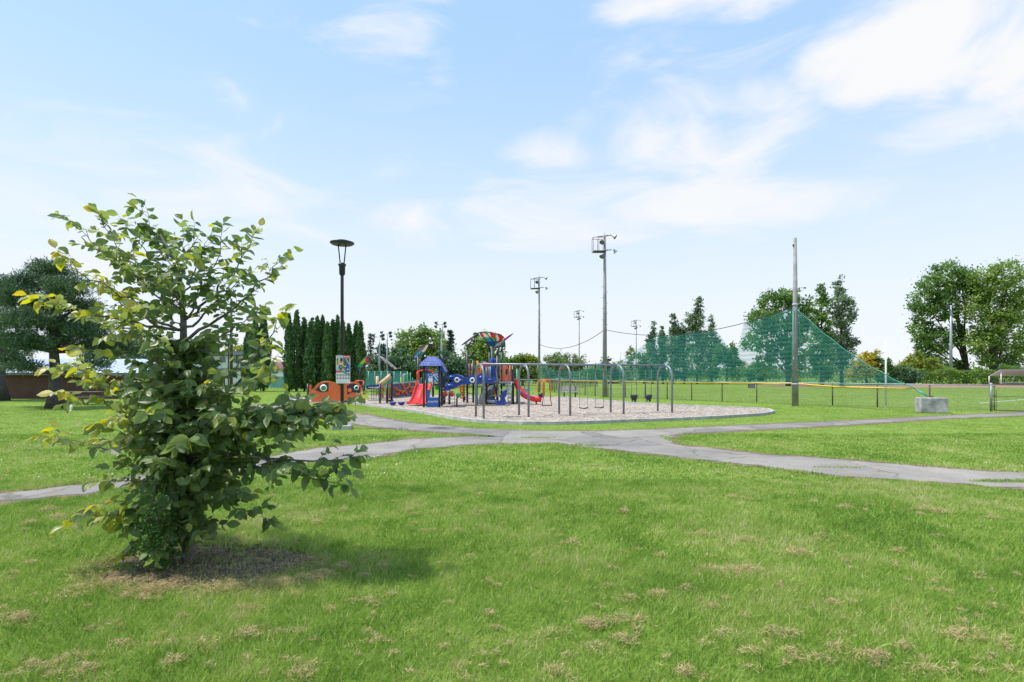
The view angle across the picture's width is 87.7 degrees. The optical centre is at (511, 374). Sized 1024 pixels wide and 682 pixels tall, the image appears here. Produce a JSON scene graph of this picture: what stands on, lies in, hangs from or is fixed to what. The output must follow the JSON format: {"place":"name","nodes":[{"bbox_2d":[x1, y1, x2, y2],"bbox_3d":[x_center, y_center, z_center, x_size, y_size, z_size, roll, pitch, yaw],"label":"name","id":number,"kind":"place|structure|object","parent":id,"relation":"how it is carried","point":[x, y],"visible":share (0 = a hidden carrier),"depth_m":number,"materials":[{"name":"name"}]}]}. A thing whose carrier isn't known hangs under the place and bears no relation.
{"place":"outdoors","nodes":[
{"label":"outdoors","id":0,"kind":"place"},
{"bbox_2d":[83,336,156,358],"bbox_3d":[-43.510,-1.345,59.885,9.934,6.305,5.142,0,0,0],"label":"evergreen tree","id":1,"kind":"object","parent":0,"point":[131,356],"visible":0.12,"depth_m":58.69,"materials":[{"name":"green plant"}]},
{"bbox_2d":[209,349,243,384],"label":"white building","id":2,"kind":"structure","parent":0,"point":[224,360],"depth_m":80.00,"materials":[{"name":"paint"}]},
{"bbox_2d":[224,337,242,350],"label":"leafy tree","id":3,"kind":"object","parent":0,"point":[237,348],"visible":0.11,"depth_m":94.12,"materials":[{"name":"green plant"}]},
{"bbox_2d":[271,360,295,385],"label":"house","id":4,"kind":"structure","parent":0,"point":[279,373],"depth_m":78.00,"materials":[{"name":"red"}]},
{"bbox_2d":[407,344,451,406],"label":"play house","id":5,"kind":"structure","parent":0,"point":[421,394],"depth_m":28.90,"materials":[{"name":"blue paint"}]},
{"bbox_2d":[443,332,541,404],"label":"play tower","id":6,"kind":"structure","parent":0,"point":[491,338],"depth_m":30.95,"materials":[{"name":"blue plastic"}]},
{"bbox_2d":[0,374,1023,681],"bbox_3d":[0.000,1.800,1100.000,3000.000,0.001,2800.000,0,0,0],"label":"ground","id":7,"kind":"structure","parent":0,"point":[700,398],"depth_m":5.04,"materials":[{"name":"green plant"}]},
{"bbox_2d":[0,272,36,400],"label":"pine tree","id":8,"kind":"object","parent":7,"relation":"on","point":[4,394],"visible":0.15,"depth_m":35.98,"materials":[{"name":"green plant"}]},
{"bbox_2d":[0,256,144,408],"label":"pine tree","id":9,"kind":"object","parent":7,"relation":"on","point":[60,329],"visible":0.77,"depth_m":27.49,"materials":[{"name":"green plant"}]},
{"bbox_2d":[66,391,112,404],"bbox_3d":[-25.200,1.420,31.500,1.900,0.784,1.755,0,0,0],"label":"picnic table","id":10,"kind":"object","parent":7,"relation":"on","point":[87,397],"visible":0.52,"depth_m":31.65,"materials":[{"name":"brown wood"}]},
{"bbox_2d":[6,359,224,398],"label":"brick building","id":11,"kind":"structure","parent":7,"relation":"on","point":[25,386],"depth_m":39.20,"materials":[{"name":"brick"}]},
{"bbox_2d":[98,542,328,589],"bbox_3d":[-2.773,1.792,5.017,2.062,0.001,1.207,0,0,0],"label":"mulch bed","id":12,"kind":"object","parent":7,"relation":"on","point":[237,568],"visible":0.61,"depth_m":4.99,"materials":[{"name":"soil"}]},
{"bbox_2d":[125,482,190,573],"bbox_3d":[-3.192,1.378,4.811,0.506,0.982,1.050,0,0,-34],"label":"climbing weed","id":13,"kind":"object","parent":12,"relation":"on","point":[155,541],"visible":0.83,"depth_m":4.69,"materials":[{"name":"green plant"}]},
{"bbox_2d":[13,193,371,567],"bbox_3d":[-2.929,0.041,5.101,3.365,3.589,1.659,0,0,14],"label":"young tree","id":14,"kind":"object","parent":12,"relation":"on","point":[195,420],"visible":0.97,"depth_m":4.86,"materials":[{"name":"green plant"}]},
{"bbox_2d":[227,298,232,384],"bbox_3d":[-28.957,-3.000,55.000,1.600,9.600,0.320,0,0,0],"label":"utility pole","id":15,"kind":"object","parent":7,"relation":"on","point":[231,365],"visible":0.37,"depth_m":54.89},
{"bbox_2d":[240,331,249,377],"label":"cedar tree","id":16,"kind":"object","parent":7,"relation":"on","point":[245,347],"visible":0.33,"depth_m":55.59,"materials":[{"name":"green plant"}]},
{"bbox_2d":[246,320,260,391],"bbox_3d":[-26.537,-2.175,54.952,1.856,7.950,1.820,0,0,0],"label":"cedar tree","id":17,"kind":"object","parent":7,"relation":"on","point":[252,336],"visible":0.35,"depth_m":54.67,"materials":[{"name":"green plant"}]},
{"bbox_2d":[254,319,271,390],"bbox_3d":[-25.872,-2.236,55.443,1.787,8.073,1.946,0,0,-38],"label":"cedar tree","id":18,"kind":"object","parent":7,"relation":"on","point":[269,355],"visible":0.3,"depth_m":55.27,"materials":[{"name":"green plant"}]},
{"bbox_2d":[281,312,296,391],"bbox_3d":[-22.852,-2.261,54.507,1.517,8.123,1.424,0,0,0],"label":"cedar tree","id":19,"kind":"object","parent":7,"relation":"on","point":[288,363],"visible":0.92,"depth_m":54.24,"materials":[{"name":"green plant"}]},
{"bbox_2d":[290,309,304,390],"bbox_3d":[-22.368,-2.471,55.408,1.768,8.542,1.734,0,0,0],"label":"cedar tree","id":20,"kind":"object","parent":7,"relation":"on","point":[297,334],"visible":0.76,"depth_m":55.15,"materials":[{"name":"green plant"}]},
{"bbox_2d":[298,317,309,390],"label":"cedar tree","id":21,"kind":"object","parent":7,"relation":"on","point":[304,325],"visible":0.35,"depth_m":56.02,"materials":[{"name":"green plant"}]},
{"bbox_2d":[302,319,319,389],"bbox_3d":[-20.550,-1.926,54.553,1.798,7.452,1.947,0,0,0],"label":"cedar tree","id":22,"kind":"object","parent":7,"relation":"on","point":[310,347],"visible":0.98,"depth_m":54.16,"materials":[{"name":"green plant"}]},
{"bbox_2d":[309,315,322,387],"bbox_3d":[-20.188,-2.172,55.403,1.773,7.946,1.803,0,0,0],"label":"cedar tree","id":23,"kind":"object","parent":7,"relation":"on","point":[318,331],"visible":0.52,"depth_m":55.10,"materials":[{"name":"green plant"}]},
{"bbox_2d":[319,321,334,382],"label":"cedar tree","id":24,"kind":"object","parent":7,"relation":"on","point":[327,355],"visible":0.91,"depth_m":54.23,"materials":[{"name":"green plant"}]},
{"bbox_2d":[328,319,338,383],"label":"cedar tree","id":25,"kind":"object","parent":7,"relation":"on","point":[334,336],"visible":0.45,"depth_m":55.17,"materials":[{"name":"green plant"}]},
{"bbox_2d":[334,322,348,384],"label":"cedar tree","id":26,"kind":"object","parent":7,"relation":"on","point":[346,344],"visible":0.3,"depth_m":54.29,"materials":[{"name":"green plant"}]},
{"bbox_2d":[330,239,353,429],"bbox_3d":[-5.574,-1.290,17.500,0.780,6.220,0.780,0,0,0],"label":"street lamp","id":27,"kind":"object","parent":7,"relation":"on","point":[341,243],"visible":0.81,"depth_m":17.45,"materials":[{"name":"metal"}]},
{"bbox_2d":[336,355,349,382],"bbox_3d":[-5.485,-0.151,17.405,0.463,0.909,0.220,0,0,0],"label":"park sign","id":28,"kind":"object","parent":27,"relation":"attached to","point":[342,368],"visible":1,"depth_m":17.32,"materials":[{"name":"white paint"}]},
{"bbox_2d":[269,371,421,387],"bbox_3d":[-20.605,0.748,63.000,18.850,2.105,6.080,0,0,0],"label":"court fence","id":29,"kind":"object","parent":7,"relation":"on","point":[368,377],"visible":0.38,"depth_m":61.74,"materials":[{"name":"teal"}]},
{"bbox_2d":[346,323,354,381],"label":"cedar tree","id":30,"kind":"object","parent":7,"relation":"on","point":[350,342],"visible":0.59,"depth_m":55.21,"materials":[{"name":"green plant"}]},
{"bbox_2d":[352,320,358,375],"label":"cedar tree","id":31,"kind":"object","parent":7,"relation":"on","point":[355,326],"visible":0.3,"depth_m":56.06,"materials":[{"name":"green plant"}]},
{"bbox_2d":[352,320,366,386],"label":"cedar tree","id":32,"kind":"object","parent":7,"relation":"on","point":[360,351],"visible":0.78,"depth_m":54.27,"materials":[{"name":"green plant"}]},
{"bbox_2d":[365,333,375,384],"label":"spruce tree","id":33,"kind":"object","parent":7,"relation":"on","point":[370,336],"visible":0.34,"depth_m":73.88,"materials":[{"name":"green plant"}]},
{"bbox_2d":[371,333,384,381],"bbox_3d":[-15.528,-1.471,61.905,1.597,6.542,0.464,0,0,0],"label":"floodlight mast","id":34,"kind":"object","parent":7,"relation":"on","point":[382,336],"visible":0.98,"depth_m":61.91,"materials":[{"name":"metal"}]},
{"bbox_2d":[365,343,391,384],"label":"evergreen tree","id":35,"kind":"object","parent":7,"relation":"on","point":[373,365],"visible":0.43,"depth_m":69.30,"materials":[{"name":"green plant"}]},
{"bbox_2d":[376,374,390,393],"bbox_3d":[-11.105,0.878,46.054,1.610,1.844,0.636,0,0,14],"label":"tan slide","id":36,"kind":"object","parent":7,"relation":"on","point":[385,379],"visible":0.62,"depth_m":45.90,"materials":[{"name":"plastic"}]},
{"bbox_2d":[380,331,391,382],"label":"floodlight mast","id":37,"kind":"object","parent":7,"relation":"on","point":[390,333],"visible":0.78,"depth_m":65.92,"materials":[{"name":"metal"}]},
{"bbox_2d":[378,346,435,382],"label":"evergreen tree","id":38,"kind":"object","parent":7,"relation":"on","point":[408,364],"visible":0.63,"depth_m":67.29,"materials":[{"name":"green plant"}]},
{"bbox_2d":[389,321,458,383],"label":"maple tree","id":39,"kind":"object","parent":7,"relation":"on","point":[418,339],"visible":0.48,"depth_m":83.05,"materials":[{"name":"green plant"}]},
{"bbox_2d":[434,321,446,358],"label":"floodlight mast","id":40,"kind":"object","parent":7,"relation":"on","point":[437,324],"visible":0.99,"depth_m":69.90,"materials":[{"name":"metal"}]},
{"bbox_2d":[443,330,456,364],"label":"spruce tree","id":41,"kind":"object","parent":7,"relation":"on","point":[449,342],"visible":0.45,"depth_m":75.82,"materials":[{"name":"green plant"}]},
{"bbox_2d":[435,349,474,383],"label":"evergreen tree","id":42,"kind":"object","parent":7,"relation":"on","point":[457,365],"visible":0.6,"depth_m":72.08,"materials":[{"name":"green plant"}]},
{"bbox_2d":[458,329,506,384],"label":"leafy tree","id":43,"kind":"object","parent":7,"relation":"on","point":[481,347],"visible":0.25,"depth_m":75.20,"materials":[{"name":"green plant"}]},
{"bbox_2d":[453,379,542,389],"bbox_3d":[-1.643,1.187,60.743,10.762,1.226,0.485,0,0,17],"label":"chain link fence","id":44,"kind":"object","parent":7,"relation":"on","point":[508,384],"visible":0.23,"depth_m":59.83,"materials":[{"name":"grey metal"}]},
{"bbox_2d":[499,350,520,385],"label":"leafy tree","id":45,"kind":"object","parent":7,"relation":"on","point":[510,360],"visible":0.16,"depth_m":81.54,"materials":[{"name":"green plant"}]},
{"bbox_2d":[0,441,1023,681],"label":"dry clippings","id":46,"kind":"object","parent":7,"relation":"on","point":[23,614],"visible":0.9,"depth_m":3.96,"materials":[{"name":"plant"}]},
{"bbox_2d":[0,388,1023,433],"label":"lawn grass","id":47,"kind":"structure","parent":7,"relation":"on","point":[901,429],"depth_m":23.57,"materials":[{"name":"green plant"}]},
{"bbox_2d":[513,352,543,385],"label":"leafy tree","id":48,"kind":"object","parent":7,"relation":"on","point":[525,358],"visible":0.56,"depth_m":83.25,"materials":[{"name":"green plant"}]},
{"bbox_2d":[289,394,774,424],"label":"kerb","id":49,"kind":"structure","parent":7,"relation":"on","point":[770,411],"depth_m":21.18,"materials":[{"name":"concrete"}]},
{"bbox_2d":[530,277,547,392],"bbox_3d":[2.685,-3.914,52.000,1.778,11.429,0.868,0,0,0],"label":"floodlight mast","id":50,"kind":"object","parent":7,"relation":"on","point":[538,290],"visible":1,"depth_m":51.91,"materials":[{"name":"metal"}]},
{"bbox_2d":[540,349,576,382],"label":"leafy tree","id":51,"kind":"object","parent":7,"relation":"on","point":[554,358],"visible":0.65,"depth_m":107.25,"materials":[{"name":"green plant"}]},
{"bbox_2d":[558,352,589,382],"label":"leafy tree","id":52,"kind":"object","parent":7,"relation":"on","point":[575,360],"visible":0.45,"depth_m":111.34,"materials":[{"name":"green plant"}]},
{"bbox_2d":[551,378,597,389],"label":"chain link fence","id":53,"kind":"object","parent":7,"relation":"on","point":[565,382],"visible":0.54,"depth_m":68.38,"materials":[{"name":"grey metal"}]},
{"bbox_2d":[574,310,583,363],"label":"floodlight mast","id":54,"kind":"object","parent":7,"relation":"on","point":[579,316],"visible":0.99,"depth_m":87.95,"materials":[{"name":"metal"}]},
{"bbox_2d":[575,366,602,382],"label":"leafy tree","id":55,"kind":"object","parent":7,"relation":"on","point":[599,374],"visible":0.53,"depth_m":103.10,"materials":[{"name":"green plant"}]},
{"bbox_2d":[592,235,616,396],"bbox_3d":[7.241,-4.584,41.400,2.007,12.768,0.980,0,0,0],"label":"floodlight mast","id":56,"kind":"object","parent":7,"relation":"on","point":[603,257],"visible":0.98,"depth_m":41.28,"materials":[{"name":"metal"}]},
{"bbox_2d":[596,356,626,383],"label":"leafy tree","id":57,"kind":"object","parent":7,"relation":"on","point":[619,374],"visible":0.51,"depth_m":99.35,"materials":[{"name":"green plant"}]},
{"bbox_2d":[620,346,637,382],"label":"leafy tree","id":58,"kind":"object","parent":7,"relation":"on","point":[629,351],"visible":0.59,"depth_m":111.69,"materials":[{"name":"green plant"}]},
{"bbox_2d":[632,351,665,383],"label":"leafy tree","id":59,"kind":"object","parent":7,"relation":"on","point":[647,362],"visible":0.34,"depth_m":99.39,"materials":[{"name":"green plant"}]},
{"bbox_2d":[643,321,660,383],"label":"poplar tree","id":60,"kind":"object","parent":7,"relation":"on","point":[652,332],"visible":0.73,"depth_m":97.67,"materials":[{"name":"green plant"}]},
{"bbox_2d":[657,325,668,383],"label":"poplar tree","id":61,"kind":"object","parent":7,"relation":"on","point":[663,375],"visible":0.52,"depth_m":99.59,"materials":[{"name":"green plant"}]},
{"bbox_2d":[663,313,684,383],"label":"poplar tree","id":62,"kind":"object","parent":7,"relation":"on","point":[674,329],"visible":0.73,"depth_m":95.67,"materials":[{"name":"green plant"}]},
{"bbox_2d":[677,322,693,383],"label":"poplar tree","id":63,"kind":"object","parent":7,"relation":"on","point":[682,376],"visible":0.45,"depth_m":98.60,"materials":[{"name":"green plant"}]},
{"bbox_2d":[679,296,710,383],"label":"poplar tree","id":64,"kind":"object","parent":7,"relation":"on","point":[693,320],"visible":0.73,"depth_m":94.62,"materials":[{"name":"green plant"}]},
{"bbox_2d":[540,368,880,382],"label":"hedge","id":65,"kind":"object","parent":7,"relation":"on","point":[721,369],"visible":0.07,"depth_m":106.25,"materials":[{"name":"green plant"}]},
{"bbox_2d":[701,313,721,383],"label":"poplar tree","id":66,"kind":"object","parent":7,"relation":"on","point":[711,327],"visible":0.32,"depth_m":100.54,"materials":[{"name":"green plant"}]},
{"bbox_2d":[708,341,747,383],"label":"leafy tree","id":67,"kind":"object","parent":7,"relation":"on","point":[727,357],"visible":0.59,"depth_m":97.69,"materials":[{"name":"green plant"}]},
{"bbox_2d":[729,361,784,380],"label":"leafy tree","id":68,"kind":"object","parent":7,"relation":"on","point":[765,377],"visible":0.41,"depth_m":95.34,"materials":[{"name":"green plant"}]},
{"bbox_2d":[549,379,989,409],"bbox_3d":[11.479,1.152,40.678,4.882,1.296,37.563,0,0,-30],"label":"chain link fence","id":69,"kind":"object","parent":7,"relation":"on","point":[695,394],"visible":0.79,"depth_m":32.05,"materials":[{"name":"grey metal"}]},
{"bbox_2d":[518,360,1021,377],"bbox_3d":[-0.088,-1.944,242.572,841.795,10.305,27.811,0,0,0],"label":"distant woods","id":70,"kind":"object","parent":7,"relation":"on","point":[621,362],"visible":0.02,"depth_m":236.66,"materials":[{"name":"green plant"}]},
{"bbox_2d":[737,286,819,385],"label":"ash tree","id":71,"kind":"object","parent":7,"relation":"on","point":[785,300],"visible":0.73,"depth_m":79.44,"materials":[{"name":"green plant"}]},
{"bbox_2d":[791,238,798,405],"bbox_3d":[15.930,-2.925,30.000,0.374,9.450,0.374,0,0,0],"label":"net pole","id":72,"kind":"object","parent":7,"relation":"on","point":[795,392],"visible":0.98,"depth_m":29.89,"materials":[{"name":"grey metal"}]},
{"bbox_2d":[540,307,792,348],"bbox_3d":[8.614,-3.062,40.591,1.624,1.533,25.708,0,0,-31],"label":"net cable","id":73,"kind":"object","parent":72,"relation":"attached to","point":[677,334],"visible":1,"depth_m":35.92,"materials":[{"name":"black metal"}]},
{"bbox_2d":[539,309,912,388],"bbox_3d":[10.122,-1.537,38.208,1.830,4.513,31.254,0,0,-32],"label":"safety net","id":74,"kind":"object","parent":73,"relation":"hanging from","point":[717,346],"visible":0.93,"depth_m":31.71,"materials":[{"name":"teal fabric"}]},
{"bbox_2d":[803,282,838,384],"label":"vine covered tree","id":75,"kind":"object","parent":7,"relation":"on","point":[823,300],"visible":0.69,"depth_m":83.37,"materials":[{"name":"green plant"}]},
{"bbox_2d":[825,274,861,384],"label":"poplar tree","id":76,"kind":"object","parent":7,"relation":"on","point":[844,339],"visible":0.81,"depth_m":85.48,"materials":[{"name":"green plant"}]},
{"bbox_2d":[843,348,883,384],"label":"leafy tree","id":77,"kind":"object","parent":7,"relation":"on","point":[868,358],"visible":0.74,"depth_m":91.23,"materials":[{"name":"green plant"}]},
{"bbox_2d":[873,356,897,384],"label":"vine covered tree","id":78,"kind":"object","parent":7,"relation":"on","point":[889,365],"visible":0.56,"depth_m":90.38,"materials":[{"name":"green plant"}]},
{"bbox_2d":[884,340,886,407],"bbox_3d":[20.029,-0.009,28.571,0.135,3.639,0.128,0,0,0],"label":"foul pole","id":79,"kind":"object","parent":7,"relation":"on","point":[885,371],"visible":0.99,"depth_m":28.54,"materials":[{"name":"white metal"}]},
{"bbox_2d":[890,365,927,383],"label":"shrub","id":80,"kind":"object","parent":7,"relation":"on","point":[906,376],"visible":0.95,"depth_m":89.31,"materials":[{"name":"green plant"}]},
{"bbox_2d":[893,349,945,380],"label":"leafy tree","id":81,"kind":"object","parent":7,"relation":"on","point":[926,363],"visible":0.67,"depth_m":95.40,"materials":[{"name":"green plant"}]},
{"bbox_2d":[915,396,947,412],"bbox_3d":[19.571,1.405,24.900,1.080,0.790,0.620,0,0,16],"label":"concrete block","id":82,"kind":"object","parent":7,"relation":"on","point":[931,404],"depth_m":24.64,"materials":[{"name":"concrete"}]},
{"bbox_2d":[901,257,992,382],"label":"cottonwood tree","id":83,"kind":"object","parent":7,"relation":"on","point":[939,298],"visible":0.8,"depth_m":103.19,"materials":[{"name":"green plant"}]},
{"bbox_2d":[946,303,955,381],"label":"floodlight mast","id":84,"kind":"object","parent":7,"relation":"on","point":[950,348],"visible":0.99,"depth_m":96.86,"materials":[{"name":"metal"}]},
{"bbox_2d":[908,367,997,383],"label":"hedge","id":85,"kind":"object","parent":7,"relation":"on","point":[942,377],"visible":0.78,"depth_m":91.12,"materials":[{"name":"green plant"}]},
{"bbox_2d":[954,255,1023,383],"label":"cottonwood tree","id":86,"kind":"object","parent":7,"relation":"on","point":[993,334],"visible":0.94,"depth_m":99.09,"materials":[{"name":"green plant"}]},
{"bbox_2d":[989,383,1023,410],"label":"fence gate","id":87,"kind":"structure","parent":7,"relation":"on","point":[991,395],"depth_m":25.58,"materials":[{"name":"grey metal"}]},
{"bbox_2d":[996,363,1023,383],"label":"hedge","id":88,"kind":"object","parent":7,"relation":"on","point":[1001,366],"visible":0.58,"depth_m":93.69,"materials":[{"name":"green plant"}]},
{"bbox_2d":[996,267,1023,365],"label":"cottonwood tree","id":89,"kind":"object","parent":7,"relation":"on","point":[1021,316],"visible":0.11,"depth_m":107.89,"materials":[{"name":"green plant"}]},
{"bbox_2d":[0,404,1023,504],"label":"path","id":90,"kind":"structure","parent":0,"point":[648,441],"depth_m":12.67,"materials":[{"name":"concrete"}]},
{"bbox_2d":[0,0,1023,373],"label":"sky","id":91,"kind":"structure","parent":0,"point":[467,152],"materials":[{"name":"blue"}]},
{"bbox_2d":[295,395,767,420],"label":"playground floor","id":92,"kind":"structure","parent":0,"point":[509,411],"depth_m":25.62,"materials":[{"name":"beige"}]},
{"bbox_2d":[307,380,365,402],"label":"play panel wall","id":93,"kind":"structure","parent":92,"relation":"on","point":[330,389],"depth_m":30.60,"materials":[{"name":"orange paint"}]},
{"bbox_2d":[355,356,369,402],"bbox_3d":[-8.819,0.345,31.581,0.863,2.786,0.218,0,0,0],"label":"leaf spinner","id":94,"kind":"object","parent":92,"relation":"on","point":[363,361],"visible":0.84,"depth_m":31.49,"materials":[{"name":"multicoloured plastic"}]},
{"bbox_2d":[366,384,393,402],"bbox_3d":[-7.889,1.175,32.067,1.985,1.209,0.633,0,0,24],"label":"picket barrier","id":95,"kind":"object","parent":92,"relation":"on","point":[379,387],"visible":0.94,"depth_m":32.08,"materials":[{"name":"grey metal"}]},
{"bbox_2d":[380,356,396,399],"bbox_3d":[-7.282,0.358,31.760,0.988,2.844,1.120,0,0,0],"label":"leaf spinner","id":96,"kind":"object","parent":92,"relation":"on","point":[388,362],"visible":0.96,"depth_m":31.73,"materials":[{"name":"black paint"}]},
{"bbox_2d":[382,381,415,398],"bbox_3d":[-6.870,0.973,33.904,0.500,1.084,3.522,0,0,31],"label":"play barrier","id":97,"kind":"object","parent":92,"relation":"on","point":[403,390],"visible":0.83,"depth_m":33.87,"materials":[{"name":"orange paint"}]},
{"bbox_2d":[475,363,672,417],"bbox_3d":[2.885,0.677,23.150,9.030,2.246,1.171,0,0,-20],"label":"swing frame","id":98,"kind":"object","parent":92,"relation":"on","point":[521,365],"visible":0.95,"depth_m":22.73,"materials":[{"name":"grey metal"}]},
{"bbox_2d":[495,367,508,404],"bbox_3d":[-0.425,0.487,21.910,0.565,1.558,0.438,0,0,0],"label":"back swing","id":99,"kind":"object","parent":98,"relation":"hanging from","point":[502,401],"visible":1,"depth_m":21.73,"materials":[{"name":"blue plastic"}]},
{"bbox_2d":[536,367,551,405],"bbox_3d":[1.353,0.517,22.826,0.661,1.630,0.985,0,0,0],"label":"tandem swing","id":100,"kind":"object","parent":98,"relation":"hanging from","point":[541,395],"visible":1,"depth_m":22.45,"materials":[{"name":"orange paint"}]},
{"bbox_2d":[579,368,587,408],"bbox_3d":[3.119,0.610,23.236,0.404,1.800,0.150,0,0,-20],"label":"belt swing","id":101,"kind":"object","parent":98,"relation":"hanging from","point":[587,390],"visible":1,"depth_m":23.18,"materials":[{"name":"grey metal"}]},
{"bbox_2d":[595,368,603,407],"bbox_3d":[3.855,0.607,23.509,0.415,1.794,0.150,0,0,-20],"label":"belt swing","id":102,"kind":"object","parent":98,"relation":"hanging from","point":[595,389],"visible":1,"depth_m":23.46,"materials":[{"name":"grey metal"}]},
{"bbox_2d":[755,385,1023,386],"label":"running track","id":103,"kind":"structure","parent":0,"point":[907,385],"depth_m":83.41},
{"bbox_2d":[989,370,1023,384],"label":"bench shelter","id":104,"kind":"object","parent":103,"relation":"on","point":[1001,373],"visible":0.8,"depth_m":85.61,"materials":[{"name":"grey metal"}]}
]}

